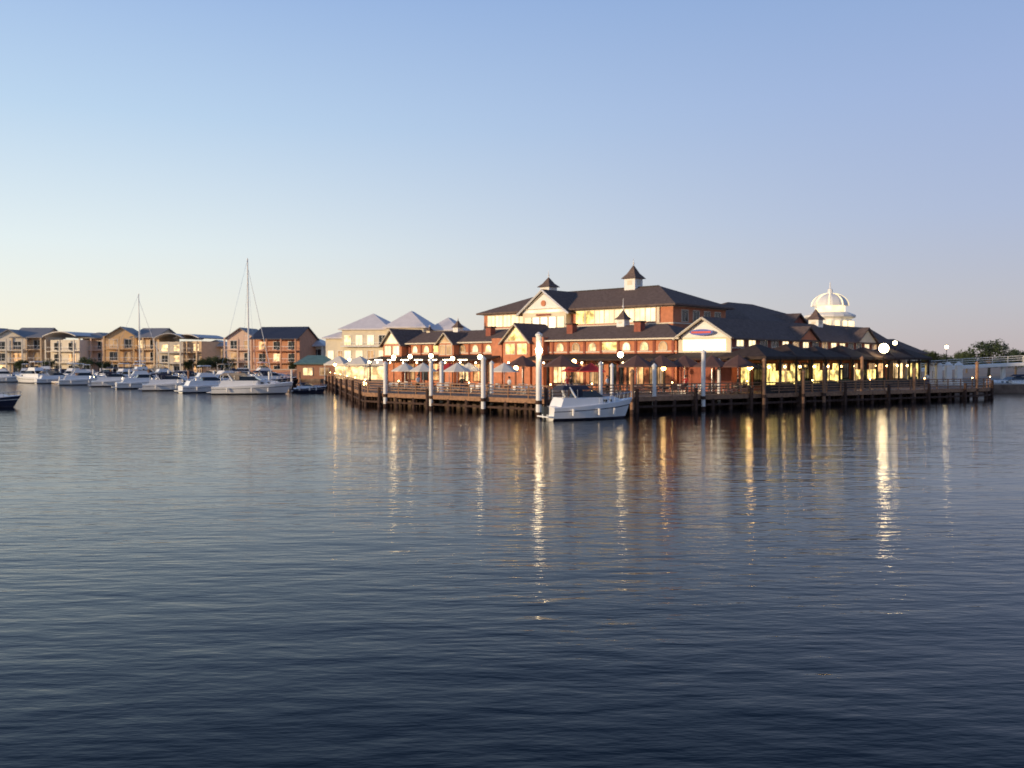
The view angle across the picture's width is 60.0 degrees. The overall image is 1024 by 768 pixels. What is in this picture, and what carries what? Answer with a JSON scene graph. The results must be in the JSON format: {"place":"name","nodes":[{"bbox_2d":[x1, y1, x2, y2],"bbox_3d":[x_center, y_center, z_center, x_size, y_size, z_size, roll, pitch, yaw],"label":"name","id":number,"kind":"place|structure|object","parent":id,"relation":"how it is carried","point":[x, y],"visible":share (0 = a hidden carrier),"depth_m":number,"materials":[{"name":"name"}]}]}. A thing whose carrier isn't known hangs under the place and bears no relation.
{"place":"outdoors","nodes":[
{"label":"outdoors","id":0,"kind":"place"},
{"bbox_2d":[106,336,137,370],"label":"walls","id":1,"kind":"structure","parent":0,"point":[122,343],"depth_m":226.89,"materials":[{"name":"paint"}]},
{"bbox_2d":[0,379,1023,767],"bbox_3d":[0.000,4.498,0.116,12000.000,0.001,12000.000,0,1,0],"label":"water","id":2,"kind":"structure","parent":0,"point":[328,579],"depth_m":17.87,"materials":[{"name":"blue liquid"}]},
{"bbox_2d":[0,391,20,407],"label":"motorboat","id":3,"kind":"object","parent":2,"relation":"on","point":[8,400],"visible":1,"depth_m":86.17,"materials":[{"name":"blue plastic"}]},
{"bbox_2d":[0,363,22,381],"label":"motor cruiser","id":4,"kind":"object","parent":2,"relation":"on","point":[6,375],"visible":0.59,"depth_m":188.99,"materials":[{"name":"white plastic"}]},
{"bbox_2d":[16,361,47,382],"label":"motor cruiser","id":5,"kind":"object","parent":2,"relation":"on","point":[30,374],"visible":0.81,"depth_m":180.55,"materials":[{"name":"white plastic"}]},
{"bbox_2d":[33,369,74,383],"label":"motor cruiser","id":6,"kind":"object","parent":2,"relation":"on","point":[46,378],"visible":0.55,"depth_m":177.79,"materials":[{"name":"white plastic"}]},
{"bbox_2d":[55,363,116,384],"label":"motor cruiser","id":7,"kind":"object","parent":2,"relation":"on","point":[83,376],"visible":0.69,"depth_m":166.36,"materials":[{"name":"white plastic"}]},
{"bbox_2d":[91,365,134,386],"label":"motor cruiser","id":8,"kind":"object","parent":2,"relation":"on","point":[109,380],"visible":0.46,"depth_m":156.16,"materials":[{"name":"white plastic"}]},
{"bbox_2d":[112,294,163,368],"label":"sailing yacht","id":9,"kind":"object","parent":2,"relation":"on","point":[139,333],"visible":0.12,"depth_m":200.06,"materials":[{"name":"metal"}]},
{"bbox_2d":[112,364,180,388],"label":"motor cruiser","id":10,"kind":"object","parent":2,"relation":"on","point":[143,376],"visible":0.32,"depth_m":144.07,"materials":[{"name":"white plastic"}]},
{"bbox_2d":[139,367,200,390],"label":"motor cruiser","id":11,"kind":"object","parent":2,"relation":"on","point":[166,382],"visible":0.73,"depth_m":134.41,"materials":[{"name":"white plastic"}]},
{"bbox_2d":[174,365,226,392],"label":"motor cruiser","id":12,"kind":"object","parent":2,"relation":"on","point":[207,381],"visible":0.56,"depth_m":126.11,"materials":[{"name":"white plastic"}]},
{"bbox_2d":[220,258,272,380],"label":"sailing yacht","id":13,"kind":"object","parent":2,"relation":"on","point":[248,369],"visible":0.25,"depth_m":152.18,"materials":[{"name":"metal"}]},
{"bbox_2d":[206,369,292,394],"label":"motor cruiser","id":14,"kind":"object","parent":2,"relation":"on","point":[241,383],"visible":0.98,"depth_m":119.74,"materials":[{"name":"white plastic"}]},
{"bbox_2d":[252,365,297,384],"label":"motor cruiser","id":15,"kind":"object","parent":2,"relation":"on","point":[275,375],"visible":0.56,"depth_m":164.09,"materials":[{"name":"white plastic"}]},
{"bbox_2d":[291,381,326,392],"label":"motorboat","id":16,"kind":"object","parent":2,"relation":"on","point":[306,388],"visible":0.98,"depth_m":125.51,"materials":[{"name":"blue plastic"}]},
{"bbox_2d":[383,361,387,406],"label":"mooring pile","id":17,"kind":"object","parent":2,"relation":"in","point":[385,364],"visible":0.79,"depth_m":86.17,"materials":[{"name":"white paint"}]},
{"bbox_2d":[428,359,433,409],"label":"mooring pile","id":18,"kind":"object","parent":2,"relation":"in","point":[430,361],"visible":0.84,"depth_m":81.88,"materials":[{"name":"white paint"}]},
{"bbox_2d":[439,360,443,406],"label":"mooring pile","id":19,"kind":"object","parent":2,"relation":"in","point":[441,362],"visible":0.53,"depth_m":87.85,"materials":[{"name":"white paint"}]},
{"bbox_2d":[480,356,485,412],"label":"mooring pile","id":20,"kind":"object","parent":2,"relation":"in","point":[483,385],"visible":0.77,"depth_m":76.87,"materials":[{"name":"white paint"}]},
{"bbox_2d":[489,360,493,408],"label":"mooring pile","id":21,"kind":"object","parent":2,"relation":"in","point":[491,363],"visible":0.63,"depth_m":83.87,"materials":[{"name":"white paint"}]},
{"bbox_2d":[535,332,542,416],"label":"mooring pile","id":22,"kind":"object","parent":2,"relation":"in","point":[538,400],"visible":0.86,"depth_m":71.81,"materials":[{"name":"white paint"}]},
{"bbox_2d":[537,371,631,420],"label":"motorboat","id":23,"kind":"object","parent":2,"relation":"on","point":[580,402],"visible":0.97,"depth_m":67.85,"materials":[{"name":"white plastic"}]},
{"bbox_2d":[598,361,602,395],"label":"mooring pile","id":24,"kind":"object","parent":2,"relation":"in","point":[600,363],"visible":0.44,"depth_m":75.39,"materials":[{"name":"white paint"}]},
{"bbox_2d":[629,369,634,413],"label":"mooring pile","id":25,"kind":"object","parent":2,"relation":"in","point":[631,371],"visible":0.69,"depth_m":75.41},
{"bbox_2d":[652,363,656,411],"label":"mooring pile","id":26,"kind":"object","parent":2,"relation":"in","point":[654,365],"visible":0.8,"depth_m":78.37,"materials":[{"name":"white paint"}]},
{"bbox_2d":[325,372,993,414],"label":"timber jetty","id":27,"kind":"object","parent":2,"relation":"in","point":[356,390],"visible":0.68,"depth_m":86.49,"materials":[{"name":"brown"}]},
{"bbox_2d":[392,363,412,389],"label":"cafe umbrella","id":28,"kind":"object","parent":27,"relation":"on","point":[403,367],"visible":0.8,"depth_m":95.23,"materials":[{"name":"white fabric"}]},
{"bbox_2d":[409,363,436,390],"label":"cafe umbrella","id":29,"kind":"object","parent":27,"relation":"on","point":[423,367],"visible":0.79,"depth_m":93.25,"materials":[{"name":"white fabric"}]},
{"bbox_2d":[443,363,471,391],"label":"cafe umbrella","id":30,"kind":"object","parent":27,"relation":"on","point":[456,367],"visible":0.82,"depth_m":91.21,"materials":[{"name":"white fabric"}]},
{"bbox_2d":[617,355,652,392],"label":"cafe umbrella","id":31,"kind":"object","parent":27,"relation":"on","point":[636,361],"visible":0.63,"depth_m":85.05,"materials":[{"name":"brown fabric"}]},
{"bbox_2d":[649,355,678,392],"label":"cafe umbrella","id":32,"kind":"object","parent":27,"relation":"on","point":[660,361],"visible":0.66,"depth_m":86.00,"materials":[{"name":"brown fabric"}]},
{"bbox_2d":[673,355,697,385],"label":"cafe umbrella","id":33,"kind":"object","parent":27,"relation":"on","point":[684,361],"visible":0.54,"depth_m":87.02,"materials":[{"name":"brown fabric"}]},
{"bbox_2d":[693,355,724,393],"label":"cafe umbrella","id":34,"kind":"object","parent":27,"relation":"on","point":[712,361],"visible":0.73,"depth_m":85.09,"materials":[{"name":"brown fabric"}]},
{"bbox_2d":[723,355,757,393],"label":"cafe umbrella","id":35,"kind":"object","parent":27,"relation":"on","point":[737,361],"visible":0.91,"depth_m":84.20,"materials":[{"name":"brown fabric"}]},
{"bbox_2d":[701,349,705,409],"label":"mooring pile","id":36,"kind":"object","parent":2,"relation":"in","point":[703,365],"visible":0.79,"depth_m":80.87,"materials":[{"name":"white paint"}]},
{"bbox_2d":[762,358,766,407],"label":"mooring pile","id":37,"kind":"object","parent":2,"relation":"in","point":[764,383],"visible":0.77,"depth_m":84.40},
{"bbox_2d":[801,370,805,406],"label":"mooring pile","id":38,"kind":"object","parent":2,"relation":"in","point":[803,372],"visible":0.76,"depth_m":86.91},
{"bbox_2d":[822,366,826,405],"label":"mooring pile","id":39,"kind":"object","parent":2,"relation":"in","point":[824,368],"visible":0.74,"depth_m":88.90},
{"bbox_2d":[860,356,864,403],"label":"mooring pile","id":40,"kind":"object","parent":2,"relation":"in","point":[862,358],"visible":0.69,"depth_m":92.89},
{"bbox_2d":[921,355,1023,378],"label":"footbridge","id":41,"kind":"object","parent":2,"relation":"in","point":[1003,370],"visible":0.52,"depth_m":148.53,"materials":[{"name":"white paint"}]},
{"bbox_2d":[982,374,1023,382],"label":"motor cruiser","id":42,"kind":"object","parent":2,"relation":"on","point":[1014,379],"visible":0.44,"depth_m":133.28,"materials":[{"name":"white plastic"}]},
{"bbox_2d":[0,0,1023,359],"label":"sky","id":43,"kind":"structure","parent":0,"point":[435,160],"materials":[{"name":"blue"}]},
{"bbox_2d":[293,376,1023,408],"bbox_3d":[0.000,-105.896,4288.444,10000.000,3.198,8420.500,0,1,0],"label":"side wall","id":44,"kind":"structure","parent":0,"point":[1017,388],"depth_m":93.52,"materials":[{"name":"wood"}]},
{"bbox_2d":[324,362,1023,394],"bbox_3d":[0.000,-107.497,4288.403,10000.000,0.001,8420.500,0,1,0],"label":"surface","id":45,"kind":"object","parent":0,"point":[994,374],"visible":0.12,"depth_m":178.37,"materials":[{"name":"wood"}]},
{"bbox_2d":[0,339,28,371],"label":"walls","id":46,"kind":"structure","parent":45,"relation":"on","point":[9,368],"depth_m":225.95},
{"bbox_2d":[0,341,20,372],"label":"window frames","id":47,"kind":"structure","parent":46,"relation":"attached to","point":[13,353],"depth_m":225.94,"materials":[{"name":"white paint"}]},
{"bbox_2d":[0,342,20,372],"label":"windows","id":48,"kind":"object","parent":47,"relation":"attached to","point":[2,355],"visible":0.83,"depth_m":225.75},
{"bbox_2d":[11,338,41,371],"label":"columns","id":49,"kind":"structure","parent":45,"relation":"on","point":[26,352],"depth_m":225.85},
{"bbox_2d":[29,337,62,365],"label":"walls","id":50,"kind":"structure","parent":45,"relation":"on","point":[31,353],"depth_m":227.95,"materials":[{"name":"paint"}]},
{"bbox_2d":[9,328,65,338],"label":"roof","id":51,"kind":"structure","parent":50,"relation":"on","point":[32,332],"depth_m":228.82,"materials":[{"name":"grey metal"}]},
{"bbox_2d":[45,340,74,368],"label":"columns","id":52,"kind":"structure","parent":45,"relation":"on","point":[60,352],"depth_m":223.93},
{"bbox_2d":[50,340,92,370],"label":"walls","id":53,"kind":"structure","parent":45,"relation":"on","point":[83,347],"depth_m":226.00,"materials":[{"name":"paint"}]},
{"bbox_2d":[42,331,92,337],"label":"roof","id":54,"kind":"structure","parent":53,"relation":"on","point":[60,334],"depth_m":227.02,"materials":[{"name":"metal"}]},
{"bbox_2d":[83,339,105,373],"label":"walls","id":55,"kind":"structure","parent":45,"relation":"on","point":[95,353],"depth_m":229.84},
{"bbox_2d":[103,336,134,366],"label":"columns","id":56,"kind":"structure","parent":45,"relation":"on","point":[119,350],"depth_m":224.88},
{"bbox_2d":[131,338,154,370],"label":"columns","id":57,"kind":"structure","parent":45,"relation":"on","point":[142,351],"depth_m":225.87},
{"bbox_2d":[137,338,179,367],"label":"walls","id":58,"kind":"structure","parent":45,"relation":"on","point":[147,362],"depth_m":227.89,"materials":[{"name":"paint"}]},
{"bbox_2d":[129,328,175,337],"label":"roof","id":59,"kind":"structure","parent":58,"relation":"on","point":[146,333],"depth_m":228.89,"materials":[{"name":"grey metal"}]},
{"bbox_2d":[156,342,180,370],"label":"columns","id":60,"kind":"structure","parent":45,"relation":"on","point":[168,355],"depth_m":223.87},
{"bbox_2d":[159,342,185,371],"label":"walls","id":61,"kind":"structure","parent":45,"relation":"on","point":[173,354],"depth_m":225.96,"materials":[{"name":"paint"}]},
{"bbox_2d":[181,341,222,372],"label":"walls","id":62,"kind":"structure","parent":45,"relation":"on","point":[209,349],"depth_m":228.89,"materials":[{"name":"paint"}]},
{"bbox_2d":[173,334,223,339],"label":"roof","id":63,"kind":"structure","parent":62,"relation":"on","point":[197,337],"depth_m":229.81,"materials":[{"name":"metal"}]},
{"bbox_2d":[227,338,255,368],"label":"walls","id":64,"kind":"structure","parent":45,"relation":"on","point":[241,346],"depth_m":219.88,"materials":[{"name":"paint"}]},
{"bbox_2d":[251,338,296,368],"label":"columns","id":65,"kind":"structure","parent":45,"relation":"on","point":[266,353],"depth_m":212.15,"materials":[{"name":"paint"}]},
{"bbox_2d":[255,339,316,368],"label":"walls","id":66,"kind":"structure","parent":45,"relation":"on","point":[305,347],"depth_m":214.24,"materials":[{"name":"brick"}]},
{"bbox_2d":[259,341,294,368],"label":"window frames","id":67,"kind":"structure","parent":66,"relation":"attached to","point":[275,353],"depth_m":213.93,"materials":[{"name":"white paint"}]},
{"bbox_2d":[259,342,294,368],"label":"windows","id":68,"kind":"structure","parent":67,"relation":"in","point":[278,344],"depth_m":213.75,"materials":[{"name":"grey glass"}]},
{"bbox_2d":[249,327,319,340],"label":"roof","id":69,"kind":"structure","parent":66,"relation":"on","point":[283,332],"depth_m":214.67,"materials":[{"name":"grey tile"}]},
{"bbox_2d":[294,355,334,378],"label":"harbour kiosk","id":70,"kind":"object","parent":45,"relation":"on","point":[310,366],"visible":0.81,"depth_m":165.01,"materials":[{"name":"brick"}]},
{"bbox_2d":[323,356,382,379],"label":"white marquee","id":71,"kind":"object","parent":45,"relation":"on","point":[361,373],"visible":0.46,"depth_m":152.81,"materials":[{"name":"fabric"}]},
{"bbox_2d":[322,311,469,366],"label":"pyramid roof apartments","id":72,"kind":"structure","parent":45,"relation":"on","point":[363,337],"depth_m":172.60,"materials":[{"name":"white"}]},
{"bbox_2d":[327,335,382,366],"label":"window frames","id":73,"kind":"structure","parent":72,"relation":"in","point":[344,335],"depth_m":172.98,"materials":[{"name":"white paint"}]},
{"bbox_2d":[328,335,382,366],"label":"windows","id":74,"kind":"structure","parent":72,"relation":"in","point":[358,337],"depth_m":172.83,"materials":[{"name":"yellow"}]},
{"bbox_2d":[383,342,531,387],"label":"entry bay","id":75,"kind":"object","parent":45,"relation":"on","point":[399,376],"visible":0.43,"depth_m":118.20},
{"bbox_2d":[383,327,526,343],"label":"entry gable","id":76,"kind":"structure","parent":75,"relation":"attached to","point":[505,340],"depth_m":110.31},
{"bbox_2d":[489,363,518,390],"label":"cafe umbrella","id":77,"kind":"object","parent":45,"relation":"on","point":[504,367],"visible":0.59,"depth_m":89.21,"materials":[{"name":"white fabric"}]},
{"bbox_2d":[370,361,657,391],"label":"veranda posts","id":78,"kind":"object","parent":45,"relation":"on","point":[523,375],"visible":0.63,"depth_m":106.34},
{"bbox_2d":[492,337,547,387],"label":"entry piers","id":79,"kind":"structure","parent":45,"relation":"on","point":[497,349],"depth_m":112.12,"materials":[{"name":"orange brick"}]},
{"bbox_2d":[507,356,535,390],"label":"cafe umbrella","id":80,"kind":"object","parent":45,"relation":"on","point":[522,361],"visible":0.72,"depth_m":93.00,"materials":[{"name":"brown fabric"}]},
{"bbox_2d":[408,339,678,391],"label":"walls","id":81,"kind":"structure","parent":45,"relation":"on","point":[646,369],"depth_m":102.82,"materials":[{"name":"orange brick"}]},
{"bbox_2d":[369,353,674,360],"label":"veranda roof","id":82,"kind":"structure","parent":81,"relation":"attached to","point":[604,357],"depth_m":104.55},
{"bbox_2d":[433,343,616,353],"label":"windows","id":83,"kind":"structure","parent":81,"relation":"attached to","point":[522,348],"depth_m":109.40,"materials":[{"name":"brown"}]},
{"bbox_2d":[384,341,667,354],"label":"window frames","id":84,"kind":"structure","parent":81,"relation":"attached to","point":[526,348],"depth_m":109.50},
{"bbox_2d":[385,343,629,354],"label":"windows","id":85,"kind":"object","parent":84,"relation":"attached to","point":[396,350],"visible":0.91,"depth_m":126.12,"materials":[{"name":"yellow"}]},
{"bbox_2d":[379,323,684,346],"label":"roof","id":86,"kind":"structure","parent":81,"relation":"on","point":[528,331],"depth_m":109.73,"materials":[{"name":"tile"}]},
{"bbox_2d":[425,310,631,330],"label":"cupola roof","id":87,"kind":"structure","parent":86,"relation":"on","point":[623,315],"depth_m":104.70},
{"bbox_2d":[404,337,678,343],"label":"gutter","id":88,"kind":"object","parent":86,"relation":"attached to","point":[566,340],"visible":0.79,"depth_m":102.73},
{"bbox_2d":[486,322,644,335],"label":"chimneys","id":89,"kind":"object","parent":86,"relation":"on","point":[638,327],"visible":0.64,"depth_m":107.14,"materials":[{"name":"brick"}]},
{"bbox_2d":[407,363,659,383],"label":"dark frames trim window","id":90,"kind":"structure","parent":81,"relation":"attached to","point":[548,373],"depth_m":104.18,"materials":[{"name":"wood"}]},
{"bbox_2d":[408,342,665,383],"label":"windows","id":91,"kind":"structure","parent":81,"relation":"in","point":[557,374],"depth_m":106.45,"materials":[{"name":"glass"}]},
{"bbox_2d":[433,364,642,383],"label":"windows","id":92,"kind":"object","parent":81,"relation":"attached to","point":[579,377],"visible":0.25,"depth_m":104.72,"materials":[{"name":"yellow"}]},
{"bbox_2d":[409,340,674,391],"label":"pilasters","id":93,"kind":"object","parent":81,"relation":"attached to","point":[635,352],"visible":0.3,"depth_m":103.87,"materials":[{"name":"brick"}]},
{"bbox_2d":[407,351,676,353],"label":"string course","id":94,"kind":"object","parent":81,"relation":"attached to","point":[562,352],"visible":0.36,"depth_m":103.73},
{"bbox_2d":[543,355,580,391],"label":"cafe umbrella","id":95,"kind":"object","parent":45,"relation":"on","point":[561,361],"visible":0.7,"depth_m":89.03,"materials":[{"name":"brown fabric"}]},
{"bbox_2d":[576,363,605,384],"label":"cafe umbrella","id":96,"kind":"object","parent":45,"relation":"on","point":[590,367],"visible":0.73,"depth_m":90.23,"materials":[{"name":"red fabric"}]},
{"bbox_2d":[476,259,733,329],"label":"market hall","id":97,"kind":"structure","parent":45,"relation":"on","point":[548,304],"depth_m":114.04,"materials":[{"name":"grey brick"}]},
{"bbox_2d":[488,308,654,326],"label":"windows","id":98,"kind":"structure","parent":97,"relation":"in","point":[639,313],"depth_m":111.97,"materials":[{"name":"yellow"}]},
{"bbox_2d":[576,311,593,323],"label":"windows lit window yellow","id":99,"kind":"structure","parent":97,"relation":"in","point":[589,314],"depth_m":113.84,"materials":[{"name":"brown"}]},
{"bbox_2d":[487,307,720,327],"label":"window frames","id":100,"kind":"structure","parent":97,"relation":"in","point":[647,307],"depth_m":112.76,"materials":[{"name":"wood"}]},
{"bbox_2d":[722,302,827,324],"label":"cinema hall","id":101,"kind":"structure","parent":45,"relation":"on","point":[747,311],"depth_m":122.90,"materials":[{"name":"tile"}]},
{"bbox_2d":[664,306,931,393],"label":"restaurant wing","id":102,"kind":"structure","parent":45,"relation":"on","point":[789,351],"depth_m":96.48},
{"bbox_2d":[741,364,837,384],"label":"windows lit window yellow","id":103,"kind":"structure","parent":102,"relation":"in","point":[817,366],"depth_m":96.69,"materials":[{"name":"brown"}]},
{"bbox_2d":[737,340,868,348],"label":"windows","id":104,"kind":"structure","parent":102,"relation":"in","point":[739,342],"depth_m":100.71,"materials":[{"name":"yellow"}]},
{"bbox_2d":[736,339,880,349],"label":"window frames","id":105,"kind":"structure","parent":102,"relation":"in","point":[736,339],"depth_m":103.02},
{"bbox_2d":[782,342,875,381],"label":"windows","id":106,"kind":"structure","parent":102,"relation":"in","point":[871,365],"depth_m":107.23,"materials":[{"name":"brown"}]},
{"bbox_2d":[804,282,855,326],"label":"domed rotunda","id":107,"kind":"structure","parent":45,"relation":"on","point":[830,305],"depth_m":145.40,"materials":[{"name":"white paint"}]},
{"bbox_2d":[888,339,941,383],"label":"waterfront cafe","id":108,"kind":"structure","parent":45,"relation":"on","point":[903,364],"depth_m":121.29,"materials":[{"name":"tile"}]},
{"bbox_2d":[968,339,1014,376],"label":"tree","id":109,"kind":"object","parent":45,"relation":"on","point":[987,349],"visible":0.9,"depth_m":189.69,"materials":[{"name":"green plant"}]},
{"bbox_2d":[996,349,1023,373],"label":"tree","id":110,"kind":"object","parent":45,"relation":"on","point":[1018,355],"visible":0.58,"depth_m":208.88,"materials":[{"name":"green plant"}]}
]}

